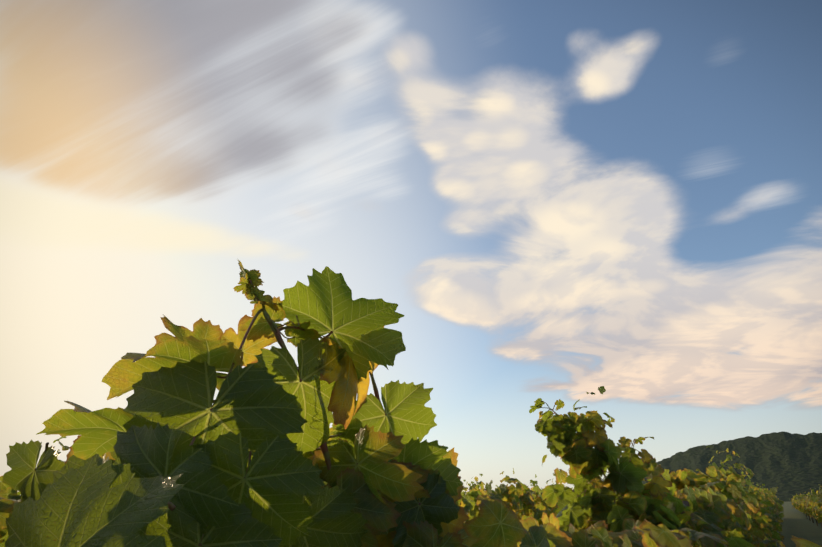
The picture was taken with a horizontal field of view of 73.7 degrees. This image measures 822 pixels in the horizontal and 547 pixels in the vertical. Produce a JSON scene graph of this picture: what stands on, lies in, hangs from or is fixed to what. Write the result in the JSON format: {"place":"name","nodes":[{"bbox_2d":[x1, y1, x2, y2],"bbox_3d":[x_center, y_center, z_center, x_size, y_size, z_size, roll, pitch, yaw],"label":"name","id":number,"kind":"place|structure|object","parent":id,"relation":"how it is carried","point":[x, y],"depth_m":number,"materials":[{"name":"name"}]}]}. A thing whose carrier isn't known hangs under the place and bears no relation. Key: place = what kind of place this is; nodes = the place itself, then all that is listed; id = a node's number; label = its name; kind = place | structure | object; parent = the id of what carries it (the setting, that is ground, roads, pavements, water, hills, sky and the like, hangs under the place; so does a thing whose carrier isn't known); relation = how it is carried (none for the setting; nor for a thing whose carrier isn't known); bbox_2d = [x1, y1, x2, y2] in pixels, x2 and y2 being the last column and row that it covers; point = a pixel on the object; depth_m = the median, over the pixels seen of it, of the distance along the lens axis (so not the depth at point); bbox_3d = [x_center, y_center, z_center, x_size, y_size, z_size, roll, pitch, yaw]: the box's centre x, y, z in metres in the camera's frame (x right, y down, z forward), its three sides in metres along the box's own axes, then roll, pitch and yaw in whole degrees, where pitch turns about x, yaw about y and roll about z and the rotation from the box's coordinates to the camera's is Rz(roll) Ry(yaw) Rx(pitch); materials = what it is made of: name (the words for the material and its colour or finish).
{"place":"outdoors","nodes":[
{"label":"outdoors","id":0,"kind":"place"},
{"bbox_2d":[0,0,821,494],"label":"sky","id":1,"kind":"structure","parent":0,"point":[564,200],"materials":[{"name":"blue"}]},
{"bbox_2d":[541,431,821,501],"bbox_3d":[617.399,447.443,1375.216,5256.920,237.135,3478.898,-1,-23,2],"label":"wooded ridge","id":2,"kind":"structure","parent":0,"point":[788,464],"depth_m":1256.88,"materials":[{"name":"green plant"}]},
{"bbox_2d":[777,502,821,546],"bbox_3d":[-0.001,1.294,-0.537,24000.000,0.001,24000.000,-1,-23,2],"label":"ground","id":3,"kind":"structure","parent":0,"point":[797,523],"depth_m":30.76,"materials":[{"name":"grey"}]},
{"bbox_2d":[0,436,716,542],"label":"vine rows","id":4,"kind":"object","parent":3,"relation":"on","point":[520,500],"depth_m":5.60,"materials":[{"name":"green plant"}]},
{"bbox_2d":[437,386,821,546],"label":"vine row","id":5,"kind":"object","parent":3,"relation":"on","point":[720,517],"depth_m":2.05,"materials":[{"name":"green plant"}]},
{"bbox_2d":[34,278,420,545],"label":"vine shoots","id":6,"kind":"object","parent":5,"relation":"attached to","point":[276,329],"depth_m":0.66,"materials":[{"name":"green plant"}]},
{"bbox_2d":[0,259,469,546],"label":"vine leaves","id":7,"kind":"object","parent":6,"relation":"attached to","point":[106,484],"depth_m":0.60,"materials":[{"name":"green plant"}]},
{"bbox_2d":[473,398,672,533],"bbox_3d":[0.555,0.915,2.087,1.594,0.862,0.477,16,-27,-34],"label":"grapevine","id":8,"kind":"object","parent":5,"relation":"on","point":[560,440],"depth_m":2.19,"materials":[{"name":"green plant"}]},
{"bbox_2d":[706,445,784,546],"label":"grapevine row","id":9,"kind":"object","parent":3,"relation":"on","point":[772,509],"depth_m":7.43,"materials":[{"name":"green plant"}]},
{"bbox_2d":[681,501,821,526],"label":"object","id":10,"kind":"object","parent":3,"relation":"on","point":[686,503],"depth_m":2.95,"materials":[{"name":"green plant"}]},
{"bbox_2d":[791,484,821,522],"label":"vine rows","id":11,"kind":"object","parent":3,"relation":"on","point":[810,505],"depth_m":30.20,"materials":[{"name":"green plant"}]}
]}

